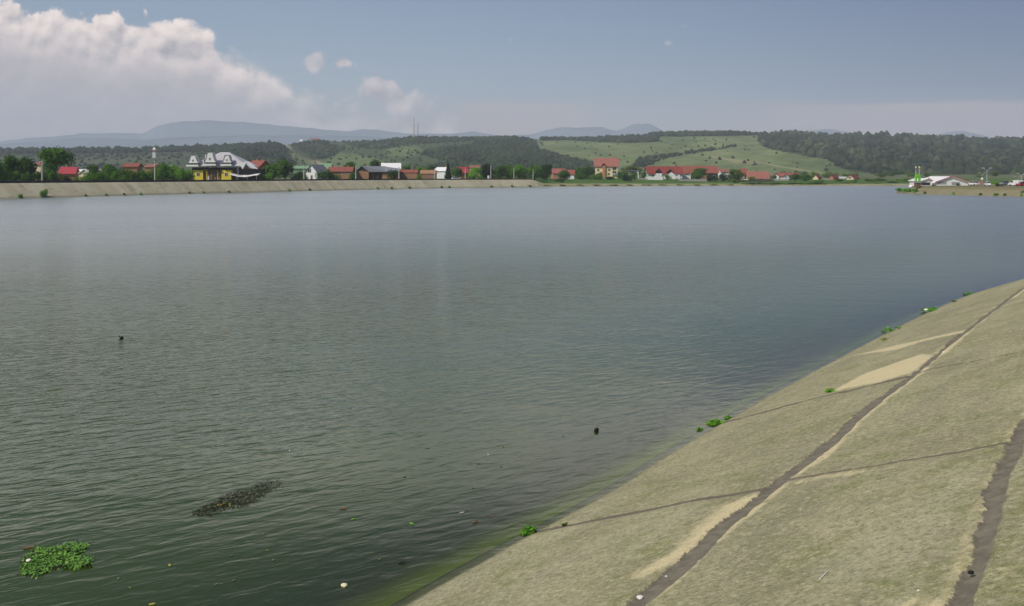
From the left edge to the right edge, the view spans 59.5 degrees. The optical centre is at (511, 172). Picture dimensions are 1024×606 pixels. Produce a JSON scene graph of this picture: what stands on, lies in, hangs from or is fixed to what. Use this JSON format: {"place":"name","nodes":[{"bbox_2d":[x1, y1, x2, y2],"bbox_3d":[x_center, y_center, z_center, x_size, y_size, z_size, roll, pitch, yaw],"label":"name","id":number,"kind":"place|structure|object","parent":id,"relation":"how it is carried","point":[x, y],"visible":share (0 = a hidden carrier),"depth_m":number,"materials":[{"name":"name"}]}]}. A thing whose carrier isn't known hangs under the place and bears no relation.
{"place":"outdoors","nodes":[
{"label":"outdoors","id":0,"kind":"place"},
{"bbox_2d":[0,151,239,172],"bbox_3d":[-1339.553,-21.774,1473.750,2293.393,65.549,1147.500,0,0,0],"label":"hills","id":1,"kind":"structure","parent":0,"point":[183,160],"depth_m":1363.45,"materials":[{"name":"green plant"}]},
{"bbox_2d":[0,150,277,170],"bbox_3d":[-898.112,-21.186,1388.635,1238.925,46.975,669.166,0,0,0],"label":"shrubs","id":2,"kind":"object","parent":1,"relation":"on","point":[117,155],"visible":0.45,"depth_m":1402.21,"materials":[{"name":"green plant"}]},
{"bbox_2d":[0,140,295,164],"bbox_3d":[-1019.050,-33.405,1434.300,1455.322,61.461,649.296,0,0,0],"label":"forest","id":3,"kind":"object","parent":1,"relation":"on","point":[269,151],"visible":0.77,"depth_m":1610.59,"materials":[{"name":"green plant"}]},
{"bbox_2d":[0,135,448,148],"bbox_3d":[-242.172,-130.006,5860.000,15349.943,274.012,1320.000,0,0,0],"label":"mountains","id":4,"kind":"structure","parent":0,"point":[112,143],"depth_m":6259.94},
{"bbox_2d":[0,120,989,143],"bbox_3d":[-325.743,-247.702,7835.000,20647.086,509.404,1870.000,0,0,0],"label":"mountains","id":5,"kind":"structure","parent":0,"point":[205,128],"depth_m":8425.26,"materials":[{"name":"grey"}]},
{"bbox_2d":[0,186,1023,605],"bbox_3d":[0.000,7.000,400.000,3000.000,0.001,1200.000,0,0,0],"label":"water","id":6,"kind":"structure","parent":0,"point":[434,346],"depth_m":37.54,"materials":[{"name":"liquid"}]},
{"bbox_2d":[19,540,94,579],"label":"floating plants","id":7,"kind":"object","parent":6,"relation":"on","point":[52,558],"visible":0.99,"depth_m":16.16,"materials":[{"name":"green plant"}]},
{"bbox_2d":[0,173,1023,198],"bbox_3d":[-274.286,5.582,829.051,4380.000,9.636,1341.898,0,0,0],"label":"terrain","id":8,"kind":"structure","parent":0,"point":[15,190],"depth_m":362.05,"materials":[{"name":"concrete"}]},
{"bbox_2d":[0,169,11,180],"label":"bush","id":9,"kind":"object","parent":8,"relation":"on","point":[4,176],"visible":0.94,"depth_m":257.27,"materials":[{"name":"green plant"}]},
{"bbox_2d":[0,154,20,180],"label":"leafy tree","id":10,"kind":"object","parent":8,"relation":"on","point":[9,160],"visible":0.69,"depth_m":264.07,"materials":[{"name":"green plant"}]},
{"bbox_2d":[7,170,19,180],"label":"bush","id":11,"kind":"object","parent":8,"relation":"on","point":[14,174],"visible":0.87,"depth_m":260.40,"materials":[{"name":"green plant"}]},
{"bbox_2d":[15,170,31,180],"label":"bush","id":12,"kind":"object","parent":8,"relation":"on","point":[23,177],"visible":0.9,"depth_m":261.43,"materials":[{"name":"green plant"}]},
{"bbox_2d":[14,156,37,180],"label":"leafy tree","id":13,"kind":"object","parent":8,"relation":"on","point":[27,165],"visible":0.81,"depth_m":265.79,"materials":[{"name":"green plant"}]},
{"bbox_2d":[34,171,44,180],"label":"bush","id":14,"kind":"object","parent":8,"relation":"on","point":[38,176],"visible":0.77,"depth_m":265.13,"materials":[{"name":"green plant"}]},
{"bbox_2d":[35,162,48,179],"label":"house","id":15,"kind":"structure","parent":8,"relation":"on","point":[39,167],"depth_m":336.19,"materials":[{"name":"beige paint"}]},
{"bbox_2d":[39,169,52,180],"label":"bush","id":16,"kind":"object","parent":8,"relation":"on","point":[45,178],"visible":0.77,"depth_m":267.30,"materials":[{"name":"green plant"}]},
{"bbox_2d":[47,172,63,180],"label":"bush","id":17,"kind":"object","parent":8,"relation":"on","point":[57,176],"visible":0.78,"depth_m":268.97,"materials":[{"name":"green plant"}]},
{"bbox_2d":[37,146,74,173],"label":"leafy tree","id":18,"kind":"object","parent":8,"relation":"on","point":[54,158],"visible":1,"depth_m":282.17,"materials":[{"name":"green plant"}]},
{"bbox_2d":[58,165,79,180],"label":"house","id":19,"kind":"structure","parent":8,"relation":"on","point":[70,172],"depth_m":315.15,"materials":[{"name":"brick"}]},
{"bbox_2d":[83,171,94,179],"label":"bush","id":20,"kind":"object","parent":8,"relation":"on","point":[89,174],"visible":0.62,"depth_m":282.17,"materials":[{"name":"green plant"}]},
{"bbox_2d":[78,169,100,179],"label":"house","id":21,"kind":"structure","parent":8,"relation":"on","point":[84,171],"depth_m":314.21,"materials":[{"name":"beige paint"}]},
{"bbox_2d":[86,164,100,174],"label":"leafy tree","id":22,"kind":"object","parent":8,"relation":"on","point":[92,169],"visible":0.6,"depth_m":285.15,"materials":[{"name":"green plant"}]},
{"bbox_2d":[92,172,101,179],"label":"bush","id":23,"kind":"object","parent":8,"relation":"on","point":[96,177],"visible":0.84,"depth_m":281.96,"materials":[{"name":"green plant"}]},
{"bbox_2d":[100,172,110,179],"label":"bush","id":24,"kind":"object","parent":8,"relation":"on","point":[103,177],"visible":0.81,"depth_m":283.70,"materials":[{"name":"green plant"}]},
{"bbox_2d":[101,164,117,179],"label":"leafy tree","id":25,"kind":"object","parent":8,"relation":"on","point":[107,169],"visible":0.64,"depth_m":290.62,"materials":[{"name":"green plant"}]},
{"bbox_2d":[108,170,119,179],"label":"bush","id":26,"kind":"object","parent":8,"relation":"on","point":[114,174],"visible":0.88,"depth_m":287.03,"materials":[{"name":"green plant"}]},
{"bbox_2d":[117,168,135,179],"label":"bush","id":27,"kind":"object","parent":8,"relation":"on","point":[123,173],"visible":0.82,"depth_m":291.86,"materials":[{"name":"green plant"}]},
{"bbox_2d":[124,171,135,179],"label":"bush","id":28,"kind":"object","parent":8,"relation":"on","point":[131,176],"visible":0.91,"depth_m":292.16,"materials":[{"name":"green plant"}]},
{"bbox_2d":[122,163,143,172],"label":"house","id":29,"kind":"structure","parent":8,"relation":"on","point":[135,167],"depth_m":368.66,"materials":[{"name":"brick"}]},
{"bbox_2d":[133,171,144,179],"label":"bush","id":30,"kind":"object","parent":8,"relation":"on","point":[138,176],"visible":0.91,"depth_m":295.72,"materials":[{"name":"green plant"}]},
{"bbox_2d":[135,168,156,179],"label":"bush","id":31,"kind":"object","parent":8,"relation":"on","point":[150,176],"visible":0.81,"depth_m":298.27,"materials":[{"name":"green plant"}]},
{"bbox_2d":[144,164,160,174],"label":"house","id":32,"kind":"structure","parent":8,"relation":"on","point":[149,166],"depth_m":379.03,"materials":[{"name":"brick"}]},
{"bbox_2d":[153,162,171,176],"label":"leafy tree","id":33,"kind":"object","parent":8,"relation":"on","point":[163,168],"visible":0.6,"depth_m":308.56,"materials":[{"name":"green plant"}]},
{"bbox_2d":[159,171,168,179],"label":"bush","id":34,"kind":"object","parent":8,"relation":"on","point":[163,175],"visible":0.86,"depth_m":303.19,"materials":[{"name":"green plant"}]},
{"bbox_2d":[165,171,178,179],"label":"bush","id":35,"kind":"object","parent":8,"relation":"on","point":[172,177],"visible":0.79,"depth_m":306.03,"materials":[{"name":"green plant"}]},
{"bbox_2d":[167,164,183,179],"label":"leafy tree","id":36,"kind":"object","parent":8,"relation":"on","point":[175,169],"visible":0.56,"depth_m":310.46,"materials":[{"name":"green plant"}]},
{"bbox_2d":[174,169,185,179],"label":"bush","id":37,"kind":"object","parent":8,"relation":"on","point":[180,174],"visible":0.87,"depth_m":307.69,"materials":[{"name":"green plant"}]},
{"bbox_2d":[178,169,190,179],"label":"bush","id":38,"kind":"object","parent":8,"relation":"on","point":[188,176],"visible":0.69,"depth_m":311.32,"materials":[{"name":"green plant"}]},
{"bbox_2d":[183,168,194,179],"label":"bush","id":39,"kind":"object","parent":8,"relation":"on","point":[192,175],"visible":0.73,"depth_m":313.39,"materials":[{"name":"green plant"}]},
{"bbox_2d":[186,152,264,179],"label":"restaurant","id":40,"kind":"structure","parent":8,"relation":"on","point":[243,172],"depth_m":331.24,"materials":[{"name":"yellow paint"}]},
{"bbox_2d":[248,159,268,175],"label":"house","id":41,"kind":"structure","parent":8,"relation":"on","point":[260,163],"depth_m":376.29,"materials":[{"name":"red ceramic"}]},
{"bbox_2d":[259,172,272,178],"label":"bush","id":42,"kind":"object","parent":8,"relation":"on","point":[270,175],"visible":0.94,"depth_m":335.17,"materials":[{"name":"green plant"}]},
{"bbox_2d":[0,179,533,182],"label":"parapet wall","id":43,"kind":"structure","parent":8,"relation":"on","point":[81,181],"depth_m":306.69,"materials":[{"name":"grey concrete"}]},
{"bbox_2d":[261,163,283,178],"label":"leafy tree","id":44,"kind":"object","parent":8,"relation":"on","point":[274,169],"visible":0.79,"depth_m":346.35,"materials":[{"name":"green plant"}]},
{"bbox_2d":[276,157,294,178],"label":"leafy tree","id":45,"kind":"object","parent":8,"relation":"on","point":[286,167],"visible":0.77,"depth_m":355.79,"materials":[{"name":"green plant"}]},
{"bbox_2d":[289,170,302,178],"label":"bush","id":46,"kind":"object","parent":8,"relation":"on","point":[297,175],"visible":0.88,"depth_m":355.22,"materials":[{"name":"green plant"}]},
{"bbox_2d":[293,166,308,178],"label":"barn","id":47,"kind":"structure","parent":8,"relation":"on","point":[299,168],"depth_m":410.23,"materials":[{"name":"green metal"}]},
{"bbox_2d":[304,164,328,178],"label":"house","id":48,"kind":"structure","parent":8,"relation":"on","point":[311,170],"depth_m":385.34,"materials":[{"name":"white paint"}]},
{"bbox_2d":[315,168,331,178],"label":"bush","id":49,"kind":"object","parent":8,"relation":"on","point":[322,175],"visible":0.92,"depth_m":365.42,"materials":[{"name":"green plant"}]},
{"bbox_2d":[318,163,331,169],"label":"barn","id":50,"kind":"structure","parent":8,"relation":"on","point":[326,165],"depth_m":420.49,"materials":[{"name":"green metal"}]},
{"bbox_2d":[328,172,341,178],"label":"bush","id":51,"kind":"object","parent":8,"relation":"on","point":[334,176],"visible":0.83,"depth_m":368.27,"materials":[{"name":"green plant"}]},
{"bbox_2d":[328,165,354,178],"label":"house","id":52,"kind":"structure","parent":8,"relation":"on","point":[344,172],"depth_m":393.86,"materials":[{"name":"brick"}]},
{"bbox_2d":[369,159,380,165],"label":"leafy tree","id":53,"kind":"object","parent":8,"relation":"on","point":[375,163],"visible":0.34,"depth_m":442.20,"materials":[{"name":"green plant"}]},
{"bbox_2d":[356,166,399,178],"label":"barn","id":54,"kind":"structure","parent":8,"relation":"on","point":[371,172],"depth_m":401.23,"materials":[{"name":"brick"}]},
{"bbox_2d":[381,163,400,168],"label":"house","id":55,"kind":"structure","parent":8,"relation":"on","point":[395,165],"depth_m":435.00,"materials":[{"name":"white paint"}]},
{"bbox_2d":[387,169,399,178],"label":"bush","id":56,"kind":"object","parent":8,"relation":"on","point":[394,173],"visible":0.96,"depth_m":394.47,"materials":[{"name":"green plant"}]},
{"bbox_2d":[400,170,418,178],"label":"outbuilding","id":57,"kind":"structure","parent":8,"relation":"on","point":[408,174],"depth_m":409.50,"materials":[{"name":"brick"}]},
{"bbox_2d":[420,170,436,178],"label":"outbuilding","id":58,"kind":"structure","parent":8,"relation":"on","point":[427,174],"depth_m":417.58,"materials":[{"name":"brick"}]},
{"bbox_2d":[435,166,451,178],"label":"house","id":59,"kind":"structure","parent":8,"relation":"on","point":[441,171],"depth_m":436.71,"materials":[{"name":"white paint"}]},
{"bbox_2d":[444,162,451,178],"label":"conifer tree","id":60,"kind":"object","parent":8,"relation":"on","point":[447,175],"visible":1,"depth_m":429.35,"materials":[{"name":"green plant"}]},
{"bbox_2d":[451,167,461,176],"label":"leafy tree","id":61,"kind":"object","parent":8,"relation":"on","point":[456,172],"visible":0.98,"depth_m":426.05,"materials":[{"name":"green plant"}]},
{"bbox_2d":[458,167,468,178],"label":"house","id":62,"kind":"structure","parent":8,"relation":"on","point":[463,173],"depth_m":440.08,"materials":[{"name":"brick"}]},
{"bbox_2d":[467,167,481,178],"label":"leafy tree","id":63,"kind":"object","parent":8,"relation":"on","point":[474,173],"visible":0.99,"depth_m":426.95,"materials":[{"name":"green plant"}]},
{"bbox_2d":[480,163,492,178],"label":"leafy tree","id":64,"kind":"object","parent":8,"relation":"on","point":[486,170],"visible":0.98,"depth_m":436.14,"materials":[{"name":"green plant"}]},
{"bbox_2d":[493,165,506,178],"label":"leafy tree","id":65,"kind":"object","parent":8,"relation":"on","point":[500,171],"visible":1,"depth_m":438.59,"materials":[{"name":"green plant"}]},
{"bbox_2d":[502,164,512,178],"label":"leafy tree","id":66,"kind":"object","parent":8,"relation":"on","point":[508,171],"visible":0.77,"depth_m":445.78,"materials":[{"name":"green plant"}]},
{"bbox_2d":[509,164,528,178],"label":"leafy tree","id":67,"kind":"object","parent":8,"relation":"on","point":[519,170],"visible":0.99,"depth_m":444.88,"materials":[{"name":"green plant"}]},
{"bbox_2d":[527,165,542,179],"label":"leafy tree","id":68,"kind":"object","parent":8,"relation":"on","point":[534,170],"visible":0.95,"depth_m":452.08,"materials":[{"name":"green plant"}]},
{"bbox_2d":[540,164,552,179],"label":"leafy tree","id":69,"kind":"object","parent":8,"relation":"on","point":[545,169],"visible":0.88,"depth_m":470.52,"materials":[{"name":"green plant"}]},
{"bbox_2d":[550,168,565,178],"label":"cottage","id":70,"kind":"structure","parent":8,"relation":"on","point":[555,172],"depth_m":498.17,"materials":[{"name":"orange paint"}]},
{"bbox_2d":[558,169,569,178],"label":"leafy tree","id":71,"kind":"object","parent":8,"relation":"on","point":[563,174],"visible":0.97,"depth_m":472.92,"materials":[{"name":"green plant"}]},
{"bbox_2d":[574,167,585,178],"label":"leafy tree","id":72,"kind":"object","parent":8,"relation":"on","point":[581,170],"visible":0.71,"depth_m":506.83,"materials":[{"name":"green plant"}]},
{"bbox_2d":[576,174,592,179],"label":"bush","id":73,"kind":"object","parent":8,"relation":"on","point":[581,176],"visible":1,"depth_m":489.64,"materials":[{"name":"green plant"}]},
{"bbox_2d":[584,166,594,175],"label":"leafy tree","id":74,"kind":"object","parent":8,"relation":"on","point":[589,171],"visible":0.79,"depth_m":522.82,"materials":[{"name":"green plant"}]},
{"bbox_2d":[590,173,602,179],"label":"bush","id":75,"kind":"object","parent":8,"relation":"on","point":[596,176],"visible":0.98,"depth_m":495.46,"materials":[{"name":"green plant"}]},
{"bbox_2d":[594,158,618,177],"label":"villa","id":76,"kind":"object","parent":8,"relation":"on","point":[607,167],"visible":0.87,"depth_m":535.77,"materials":[{"name":"yellow paint"}]},
{"bbox_2d":[616,171,630,179],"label":"bush","id":77,"kind":"object","parent":8,"relation":"on","point":[621,175],"visible":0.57,"depth_m":495.47,"materials":[{"name":"green plant"}]},
{"bbox_2d":[621,166,642,174],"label":"leafy tree","id":78,"kind":"object","parent":8,"relation":"on","point":[625,171],"visible":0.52,"depth_m":574.17,"materials":[{"name":"green plant"}]},
{"bbox_2d":[646,177,662,179],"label":"garden fence","id":79,"kind":"object","parent":8,"relation":"on","point":[654,178],"visible":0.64,"depth_m":513.90,"materials":[{"name":"white paint"}]},
{"bbox_2d":[644,165,683,178],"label":"house","id":80,"kind":"structure","parent":8,"relation":"on","point":[675,172],"depth_m":541.98,"materials":[{"name":"white paint"}]},
{"bbox_2d":[679,179,706,180],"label":"garden wall","id":81,"kind":"structure","parent":8,"relation":"on","point":[692,179],"depth_m":504.26,"materials":[{"name":"grey concrete"}]},
{"bbox_2d":[690,167,707,178],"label":"leafy tree","id":82,"kind":"object","parent":8,"relation":"on","point":[698,173],"visible":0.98,"depth_m":512.80,"materials":[{"name":"green plant"}]},
{"bbox_2d":[682,166,718,178],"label":"house","id":83,"kind":"structure","parent":8,"relation":"on","point":[712,170],"depth_m":556.44,"materials":[{"name":"red ceramic"}]},
{"bbox_2d":[706,174,719,181],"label":"bush","id":84,"kind":"object","parent":8,"relation":"on","point":[711,177],"visible":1,"depth_m":503.88,"materials":[{"name":"green plant"}]},
{"bbox_2d":[718,169,728,177],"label":"house","id":85,"kind":"structure","parent":8,"relation":"on","point":[724,171],"depth_m":580.84,"materials":[{"name":"white paint"}]},
{"bbox_2d":[719,174,732,181],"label":"bush","id":86,"kind":"object","parent":8,"relation":"on","point":[724,177],"visible":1,"depth_m":503.16,"materials":[{"name":"green plant"}]},
{"bbox_2d":[729,168,744,179],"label":"leafy tree","id":87,"kind":"object","parent":8,"relation":"on","point":[736,174],"visible":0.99,"depth_m":501.03,"materials":[{"name":"green plant"}]},
{"bbox_2d":[738,180,773,181],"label":"plank fence","id":88,"kind":"object","parent":8,"relation":"on","point":[756,181],"visible":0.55,"depth_m":500.68,"materials":[{"name":"grey wood"}]},
{"bbox_2d":[744,171,769,179],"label":"bungalow","id":89,"kind":"object","parent":8,"relation":"on","point":[761,175],"visible":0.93,"depth_m":523.01,"materials":[{"name":"red paint"}]},
{"bbox_2d":[779,174,789,178],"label":"house","id":90,"kind":"structure","parent":8,"relation":"on","point":[784,176],"depth_m":549.12,"materials":[{"name":"white paint"}]},
{"bbox_2d":[789,174,801,179],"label":"leafy tree","id":91,"kind":"object","parent":8,"relation":"on","point":[794,176],"visible":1,"depth_m":511.80,"materials":[{"name":"green plant"}]},
{"bbox_2d":[800,174,812,181],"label":"leafy tree","id":92,"kind":"object","parent":8,"relation":"on","point":[804,177],"visible":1,"depth_m":507.57,"materials":[{"name":"green plant"}]},
{"bbox_2d":[845,175,859,179],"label":"house","id":93,"kind":"structure","parent":8,"relation":"on","point":[850,177],"depth_m":548.33,"materials":[{"name":"beige paint"}]},
{"bbox_2d":[0,0,1023,141],"label":"sky","id":94,"kind":"structure","parent":0,"point":[68,67],"materials":[{"name":"blue"}]},
{"bbox_2d":[286,135,1005,173],"bbox_3d":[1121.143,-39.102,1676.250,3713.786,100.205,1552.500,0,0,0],"label":"hills","id":95,"kind":"structure","parent":0,"point":[763,156],"depth_m":1391.21,"materials":[{"name":"green plant"}]},
{"bbox_2d":[290,136,542,168],"bbox_3d":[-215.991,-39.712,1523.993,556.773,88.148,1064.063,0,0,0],"label":"shrubs","id":96,"kind":"object","parent":95,"relation":"on","point":[407,152],"visible":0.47,"depth_m":1408.55,"materials":[{"name":"green plant"}]},
{"bbox_2d":[291,135,594,174],"bbox_3d":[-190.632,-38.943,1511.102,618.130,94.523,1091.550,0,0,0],"label":"forest","id":97,"kind":"object","parent":95,"relation":"on","point":[501,153],"visible":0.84,"depth_m":1448.49,"materials":[{"name":"green plant"}]},
{"bbox_2d":[539,129,758,142],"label":"forest","id":98,"kind":"object","parent":95,"relation":"on","point":[653,136],"visible":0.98,"depth_m":1963.49,"materials":[{"name":"green plant"}]},
{"bbox_2d":[632,144,736,167],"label":"shrubs","id":99,"kind":"object","parent":95,"relation":"on","point":[642,163],"visible":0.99,"depth_m":1267.73,"materials":[{"name":"green plant"}]},
{"bbox_2d":[556,136,830,172],"bbox_3d":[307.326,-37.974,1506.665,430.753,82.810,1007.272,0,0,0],"label":"shrubs","id":100,"kind":"object","parent":95,"relation":"on","point":[732,156],"visible":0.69,"depth_m":1349.22,"materials":[{"name":"green plant"}]},
{"bbox_2d":[757,129,1023,174],"bbox_3d":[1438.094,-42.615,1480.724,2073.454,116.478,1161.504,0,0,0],"label":"forest","id":101,"kind":"object","parent":95,"relation":"on","point":[945,155],"visible":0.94,"depth_m":1371.73,"materials":[{"name":"green plant"}]},
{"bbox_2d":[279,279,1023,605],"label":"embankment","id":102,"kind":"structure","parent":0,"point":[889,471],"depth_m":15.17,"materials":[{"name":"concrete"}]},
{"bbox_2d":[519,525,536,535],"bbox_3d":[0.343,6.960,17.448,0.316,0.120,0.443,0,0,37],"label":"shore weed","id":103,"kind":"object","parent":102,"relation":"on","point":[526,530],"visible":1,"depth_m":17.40,"materials":[{"name":"green plant"}]},
{"bbox_2d":[706,419,724,425],"bbox_3d":[5.695,6.958,25.009,0.476,0.130,0.667,0,0,37],"label":"shore weed","id":104,"kind":"object","parent":102,"relation":"on","point":[712,421],"visible":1,"depth_m":24.93,"materials":[{"name":"green plant"}]},
{"bbox_2d":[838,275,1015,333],"bbox_3d":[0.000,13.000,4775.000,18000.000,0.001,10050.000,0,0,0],"label":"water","id":105,"kind":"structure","parent":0,"point":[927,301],"depth_m":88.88,"materials":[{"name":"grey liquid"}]},
{"bbox_2d":[894,185,1023,196],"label":"bank","id":106,"kind":"structure","parent":0,"point":[991,190],"depth_m":277.00,"materials":[{"name":"grey concrete"}]},
{"bbox_2d":[914,166,920,181],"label":"pylon sign","id":107,"kind":"object","parent":106,"relation":"on","point":[916,176],"visible":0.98,"depth_m":299.82,"materials":[{"name":"metal"}]},
{"bbox_2d":[908,178,932,185],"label":"pavilion","id":108,"kind":"structure","parent":106,"relation":"on","point":[925,181],"depth_m":312.00,"materials":[{"name":"white paint"}]},
{"bbox_2d":[927,176,969,185],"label":"hall","id":109,"kind":"structure","parent":106,"relation":"on","point":[945,180],"depth_m":318.00,"materials":[{"name":"white paint"}]},
{"bbox_2d":[1008,180,1022,185],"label":"parked van","id":110,"kind":"object","parent":106,"relation":"on","point":[1013,182],"visible":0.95,"depth_m":305.20,"materials":[{"name":"white paint"}]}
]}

